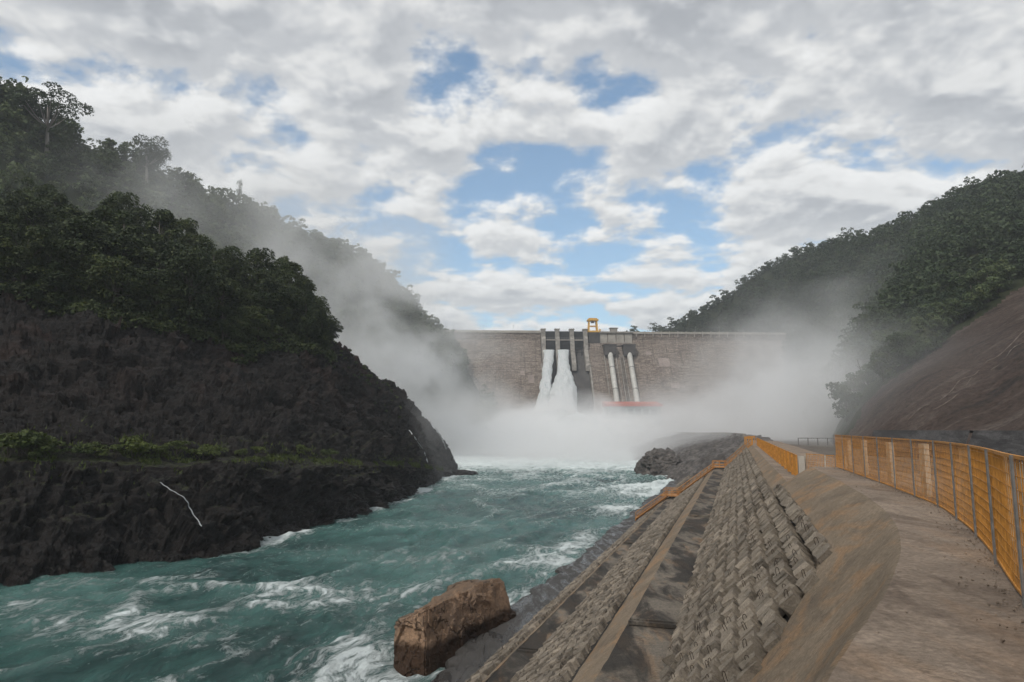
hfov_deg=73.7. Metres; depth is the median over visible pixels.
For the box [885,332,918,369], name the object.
tree
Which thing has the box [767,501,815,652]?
slope bed
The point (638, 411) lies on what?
window
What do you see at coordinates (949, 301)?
tree
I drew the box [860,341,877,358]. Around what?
tree
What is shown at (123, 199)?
tree
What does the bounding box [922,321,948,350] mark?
tree
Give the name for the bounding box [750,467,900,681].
sprayed slope
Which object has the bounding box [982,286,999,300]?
tree
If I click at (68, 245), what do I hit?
tree
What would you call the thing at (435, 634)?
boulder
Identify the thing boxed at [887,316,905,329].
tree
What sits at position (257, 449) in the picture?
bush
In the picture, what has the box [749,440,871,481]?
walkway
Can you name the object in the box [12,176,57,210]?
tree
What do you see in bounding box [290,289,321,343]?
tree
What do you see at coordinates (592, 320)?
gantry crane
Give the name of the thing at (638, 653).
ledge
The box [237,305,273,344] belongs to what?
tree
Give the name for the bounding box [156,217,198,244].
tree
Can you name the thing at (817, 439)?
guard rail
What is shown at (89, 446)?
bush
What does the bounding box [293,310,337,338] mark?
tree
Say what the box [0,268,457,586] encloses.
cliff
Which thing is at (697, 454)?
river bank
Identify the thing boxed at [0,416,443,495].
grass
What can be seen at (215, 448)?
bush
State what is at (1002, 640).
grit
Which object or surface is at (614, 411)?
window
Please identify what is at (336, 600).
river
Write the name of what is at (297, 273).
tree
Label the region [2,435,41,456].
bush
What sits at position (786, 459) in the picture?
fence
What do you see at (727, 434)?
retaining wall
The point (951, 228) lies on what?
forest
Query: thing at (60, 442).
bush
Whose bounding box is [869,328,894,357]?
tree
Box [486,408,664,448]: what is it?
plunge foam
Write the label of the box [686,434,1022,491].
gravel ground
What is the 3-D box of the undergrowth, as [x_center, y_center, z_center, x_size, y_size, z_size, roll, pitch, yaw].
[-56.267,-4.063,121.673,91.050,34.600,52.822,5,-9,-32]
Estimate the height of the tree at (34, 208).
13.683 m
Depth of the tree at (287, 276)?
125.32 m
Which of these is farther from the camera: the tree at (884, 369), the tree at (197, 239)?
the tree at (884, 369)
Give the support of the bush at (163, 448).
on the cliff
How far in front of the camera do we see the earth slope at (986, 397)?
136.06 m
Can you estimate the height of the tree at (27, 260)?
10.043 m
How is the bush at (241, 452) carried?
on the cliff
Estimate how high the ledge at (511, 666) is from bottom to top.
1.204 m
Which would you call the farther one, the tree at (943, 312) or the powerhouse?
the powerhouse
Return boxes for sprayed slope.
[745,440,786,497]
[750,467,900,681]
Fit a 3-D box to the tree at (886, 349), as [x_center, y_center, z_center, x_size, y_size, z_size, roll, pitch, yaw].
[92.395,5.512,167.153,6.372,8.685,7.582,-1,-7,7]
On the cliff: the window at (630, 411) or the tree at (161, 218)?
the tree at (161, 218)
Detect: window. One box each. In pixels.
[612,409,617,414]
[620,409,625,414]
[628,409,632,414]
[635,409,640,414]
[643,409,648,414]
[651,409,656,414]
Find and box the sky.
[0,0,1023,331]
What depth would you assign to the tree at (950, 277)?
199.10 m
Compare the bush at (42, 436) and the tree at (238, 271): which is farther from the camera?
the tree at (238, 271)
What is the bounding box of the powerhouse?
[602,402,662,433]
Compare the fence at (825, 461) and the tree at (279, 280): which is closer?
the fence at (825, 461)
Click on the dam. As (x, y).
(711, 382)
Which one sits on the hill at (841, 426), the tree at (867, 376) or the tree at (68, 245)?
the tree at (867, 376)
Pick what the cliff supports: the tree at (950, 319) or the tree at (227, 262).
the tree at (227, 262)
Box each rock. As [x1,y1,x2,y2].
[452,469,473,475]
[634,447,682,475]
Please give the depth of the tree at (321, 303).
131.63 m
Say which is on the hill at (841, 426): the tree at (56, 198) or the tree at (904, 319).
the tree at (904, 319)
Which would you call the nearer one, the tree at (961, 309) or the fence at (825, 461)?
the fence at (825, 461)
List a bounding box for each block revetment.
[465,475,688,681]
[510,465,711,681]
[659,442,831,681]
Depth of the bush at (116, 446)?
67.30 m
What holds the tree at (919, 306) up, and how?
on the hill at (841, 426)
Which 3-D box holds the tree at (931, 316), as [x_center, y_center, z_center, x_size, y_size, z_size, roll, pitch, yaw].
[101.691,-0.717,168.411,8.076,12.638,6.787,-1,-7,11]
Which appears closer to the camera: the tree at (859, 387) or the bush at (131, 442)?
the bush at (131, 442)
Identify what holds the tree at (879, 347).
on the hill at (841, 426)
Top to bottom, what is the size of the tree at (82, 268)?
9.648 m
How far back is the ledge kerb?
37.33 m
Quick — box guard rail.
[798,438,838,444]
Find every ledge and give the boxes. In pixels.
[431,480,677,681]
[486,475,692,681]
[595,460,725,681]
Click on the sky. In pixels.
(534, 165)
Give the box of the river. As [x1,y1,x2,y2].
[0,447,673,681]
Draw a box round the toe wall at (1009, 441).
[867,430,1023,461]
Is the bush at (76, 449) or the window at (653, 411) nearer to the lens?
the bush at (76, 449)
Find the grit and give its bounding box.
[832,467,1023,681]
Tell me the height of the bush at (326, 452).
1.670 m
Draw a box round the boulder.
[393,578,515,676]
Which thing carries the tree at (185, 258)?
on the cliff
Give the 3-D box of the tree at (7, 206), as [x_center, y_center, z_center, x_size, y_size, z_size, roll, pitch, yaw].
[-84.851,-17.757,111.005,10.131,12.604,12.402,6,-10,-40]
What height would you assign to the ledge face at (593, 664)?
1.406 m
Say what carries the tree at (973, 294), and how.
on the hill at (841, 426)
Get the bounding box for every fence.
[756,438,797,475]
[804,453,846,469]
[833,435,1023,607]
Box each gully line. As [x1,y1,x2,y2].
[908,331,1023,419]
[916,342,1022,418]
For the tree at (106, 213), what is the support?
on the cliff
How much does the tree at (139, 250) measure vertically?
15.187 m
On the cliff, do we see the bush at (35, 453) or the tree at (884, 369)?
the bush at (35, 453)
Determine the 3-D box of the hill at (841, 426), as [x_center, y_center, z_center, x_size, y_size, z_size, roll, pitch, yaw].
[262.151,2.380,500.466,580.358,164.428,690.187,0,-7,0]
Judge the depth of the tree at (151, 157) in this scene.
274.44 m
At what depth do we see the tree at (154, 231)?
137.37 m
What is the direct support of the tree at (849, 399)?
on the hill at (841, 426)
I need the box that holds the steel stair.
[635,439,752,520]
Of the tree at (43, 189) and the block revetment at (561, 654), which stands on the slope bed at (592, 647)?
the block revetment at (561, 654)
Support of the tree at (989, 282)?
on the hill at (841, 426)
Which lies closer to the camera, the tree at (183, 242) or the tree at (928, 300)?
the tree at (183, 242)
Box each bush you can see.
[0,429,58,457]
[0,432,29,457]
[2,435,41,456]
[27,449,50,459]
[34,441,66,456]
[60,443,93,457]
[77,441,109,456]
[88,447,109,457]
[109,444,125,457]
[120,435,160,457]
[124,446,149,457]
[153,445,171,456]
[164,440,190,455]
[185,444,220,459]
[202,445,228,456]
[234,448,247,457]
[250,446,265,456]
[293,444,310,456]
[320,448,338,456]
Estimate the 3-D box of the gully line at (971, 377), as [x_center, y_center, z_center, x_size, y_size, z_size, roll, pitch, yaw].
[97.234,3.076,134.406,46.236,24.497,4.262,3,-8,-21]
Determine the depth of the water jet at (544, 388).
467.07 m
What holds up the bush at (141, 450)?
on the cliff
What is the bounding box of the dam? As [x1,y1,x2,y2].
[441,328,791,434]
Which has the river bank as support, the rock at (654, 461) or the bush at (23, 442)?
the rock at (654, 461)
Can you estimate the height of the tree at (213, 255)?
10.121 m
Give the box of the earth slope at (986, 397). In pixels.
[791,286,1023,448]
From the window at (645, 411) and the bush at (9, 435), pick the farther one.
the window at (645, 411)
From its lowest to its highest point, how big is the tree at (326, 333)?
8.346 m
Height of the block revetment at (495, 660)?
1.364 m
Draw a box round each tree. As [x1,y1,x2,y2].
[0,190,60,242]
[0,196,20,215]
[0,210,26,274]
[0,223,64,281]
[6,81,94,155]
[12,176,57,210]
[38,215,137,295]
[42,192,72,228]
[51,203,128,270]
[64,248,113,302]
[69,253,148,318]
[81,211,163,299]
[83,198,151,238]
[93,191,155,224]
[131,133,171,187]
[139,241,227,326]
[140,208,188,284]
[141,225,157,238]
[155,238,203,301]
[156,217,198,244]
[170,232,216,251]
[196,241,245,297]
[210,250,228,268]
[216,259,242,297]
[228,256,246,281]
[236,179,242,202]
[237,247,290,301]
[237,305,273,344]
[247,278,303,325]
[250,277,295,325]
[259,271,297,311]
[272,292,297,329]
[276,255,293,276]
[284,261,308,290]
[285,298,305,321]
[286,275,316,298]
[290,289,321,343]
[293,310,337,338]
[304,295,330,315]
[311,309,334,348]
[329,315,343,338]
[825,382,863,421]
[839,372,866,393]
[855,364,876,385]
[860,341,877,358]
[866,350,896,381]
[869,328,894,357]
[871,338,890,353]
[876,345,898,369]
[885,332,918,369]
[885,333,922,365]
[885,337,925,362]
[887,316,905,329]
[898,311,911,327]
[902,308,918,321]
[903,331,931,360]
[904,304,939,326]
[904,312,943,354]
[910,295,938,313]
[910,306,948,325]
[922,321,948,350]
[930,298,960,326]
[934,309,954,329]
[936,268,968,292]
[941,294,977,322]
[942,315,954,329]
[957,270,977,288]
[959,285,991,314]
[966,264,1005,301]
[975,258,1017,291]
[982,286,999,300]
[985,265,1015,291]
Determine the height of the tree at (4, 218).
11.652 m
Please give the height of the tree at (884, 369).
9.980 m
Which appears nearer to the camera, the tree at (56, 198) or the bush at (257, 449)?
the bush at (257, 449)
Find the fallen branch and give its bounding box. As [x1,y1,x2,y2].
[160,482,201,525]
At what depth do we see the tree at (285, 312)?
117.44 m
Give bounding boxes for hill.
[0,99,497,451]
[662,203,1023,441]
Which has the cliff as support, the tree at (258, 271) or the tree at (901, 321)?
the tree at (258, 271)
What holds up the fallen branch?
on the cliff
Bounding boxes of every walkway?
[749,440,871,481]
[813,466,1023,681]
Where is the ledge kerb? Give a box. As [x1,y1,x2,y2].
[482,475,690,681]
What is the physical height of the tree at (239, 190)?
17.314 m
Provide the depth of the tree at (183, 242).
108.54 m
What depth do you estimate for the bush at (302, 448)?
89.68 m
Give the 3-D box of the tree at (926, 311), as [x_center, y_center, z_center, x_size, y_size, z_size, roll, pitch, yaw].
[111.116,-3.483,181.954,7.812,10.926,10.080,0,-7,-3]
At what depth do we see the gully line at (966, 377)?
133.35 m
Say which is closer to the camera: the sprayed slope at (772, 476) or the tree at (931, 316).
the sprayed slope at (772, 476)
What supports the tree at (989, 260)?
on the hill at (841, 426)
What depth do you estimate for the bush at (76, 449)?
64.40 m
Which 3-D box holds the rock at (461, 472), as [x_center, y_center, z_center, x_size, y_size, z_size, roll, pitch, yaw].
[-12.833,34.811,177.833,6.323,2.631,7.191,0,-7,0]
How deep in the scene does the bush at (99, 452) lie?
65.75 m
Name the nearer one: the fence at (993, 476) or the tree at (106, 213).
the fence at (993, 476)
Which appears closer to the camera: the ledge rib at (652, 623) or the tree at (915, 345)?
the ledge rib at (652, 623)
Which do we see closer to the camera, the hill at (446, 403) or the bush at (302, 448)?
the bush at (302, 448)
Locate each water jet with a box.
[535,350,553,411]
[547,349,577,412]
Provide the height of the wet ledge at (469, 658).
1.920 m
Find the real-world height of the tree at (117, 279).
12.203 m
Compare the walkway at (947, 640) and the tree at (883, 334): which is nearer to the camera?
the walkway at (947, 640)
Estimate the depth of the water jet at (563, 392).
457.42 m
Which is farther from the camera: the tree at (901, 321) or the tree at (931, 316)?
the tree at (901, 321)
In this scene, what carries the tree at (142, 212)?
on the cliff
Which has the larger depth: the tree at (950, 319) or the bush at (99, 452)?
the tree at (950, 319)
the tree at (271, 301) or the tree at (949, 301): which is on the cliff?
the tree at (271, 301)
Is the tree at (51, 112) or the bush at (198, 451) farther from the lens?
the tree at (51, 112)
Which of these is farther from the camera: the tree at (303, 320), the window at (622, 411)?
the window at (622, 411)
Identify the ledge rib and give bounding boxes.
[516,647,537,652]
[628,618,677,628]
[688,514,709,516]
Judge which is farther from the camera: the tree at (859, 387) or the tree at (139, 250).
the tree at (859, 387)
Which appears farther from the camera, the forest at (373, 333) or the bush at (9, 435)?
the forest at (373, 333)
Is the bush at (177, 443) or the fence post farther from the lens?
the bush at (177, 443)
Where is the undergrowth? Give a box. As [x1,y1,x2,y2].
[0,269,401,417]
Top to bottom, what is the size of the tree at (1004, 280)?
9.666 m
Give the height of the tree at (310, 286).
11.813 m
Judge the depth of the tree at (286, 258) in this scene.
137.97 m
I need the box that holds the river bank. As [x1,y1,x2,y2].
[625,433,772,483]
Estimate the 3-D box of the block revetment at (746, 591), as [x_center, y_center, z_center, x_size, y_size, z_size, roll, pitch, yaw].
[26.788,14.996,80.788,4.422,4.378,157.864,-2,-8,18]
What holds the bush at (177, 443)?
on the cliff
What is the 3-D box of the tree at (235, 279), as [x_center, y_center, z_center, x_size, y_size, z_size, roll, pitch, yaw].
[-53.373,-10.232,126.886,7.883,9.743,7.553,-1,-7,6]
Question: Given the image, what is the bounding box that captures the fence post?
[798,456,804,472]
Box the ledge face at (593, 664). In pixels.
[572,462,717,681]
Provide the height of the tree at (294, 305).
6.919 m
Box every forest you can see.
[0,76,512,448]
[626,166,1023,433]
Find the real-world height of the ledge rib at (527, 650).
0.120 m
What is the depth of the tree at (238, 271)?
130.50 m
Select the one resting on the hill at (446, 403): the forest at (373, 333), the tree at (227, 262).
the forest at (373, 333)
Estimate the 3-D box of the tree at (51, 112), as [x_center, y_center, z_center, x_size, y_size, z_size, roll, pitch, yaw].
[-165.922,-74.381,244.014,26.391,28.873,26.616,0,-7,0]
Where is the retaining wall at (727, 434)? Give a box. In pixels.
[665,432,745,436]
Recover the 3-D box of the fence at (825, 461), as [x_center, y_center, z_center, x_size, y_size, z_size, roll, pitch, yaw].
[15.462,6.285,33.645,0.114,1.380,2.624,3,-8,-20]
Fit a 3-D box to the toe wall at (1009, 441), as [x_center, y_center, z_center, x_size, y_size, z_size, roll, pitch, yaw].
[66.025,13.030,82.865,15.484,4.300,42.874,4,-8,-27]
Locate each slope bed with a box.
[568,467,711,681]
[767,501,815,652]
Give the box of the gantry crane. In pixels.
[587,318,600,332]
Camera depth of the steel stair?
103.32 m
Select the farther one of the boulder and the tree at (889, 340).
the tree at (889, 340)
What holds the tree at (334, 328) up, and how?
on the cliff
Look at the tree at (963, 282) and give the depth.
192.33 m
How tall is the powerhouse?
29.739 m
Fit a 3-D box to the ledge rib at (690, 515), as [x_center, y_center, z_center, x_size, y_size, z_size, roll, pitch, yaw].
[14.382,13.332,52.060,1.800,0.120,0.470,-2,-8,18]
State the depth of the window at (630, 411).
432.43 m
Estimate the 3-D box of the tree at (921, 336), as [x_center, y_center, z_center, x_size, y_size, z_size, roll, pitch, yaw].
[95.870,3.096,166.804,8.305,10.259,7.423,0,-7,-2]
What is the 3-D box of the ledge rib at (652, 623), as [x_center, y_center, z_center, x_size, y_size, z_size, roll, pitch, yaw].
[4.906,9.633,23.307,1.800,0.120,0.470,-2,-8,18]
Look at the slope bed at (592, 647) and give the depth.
29.16 m

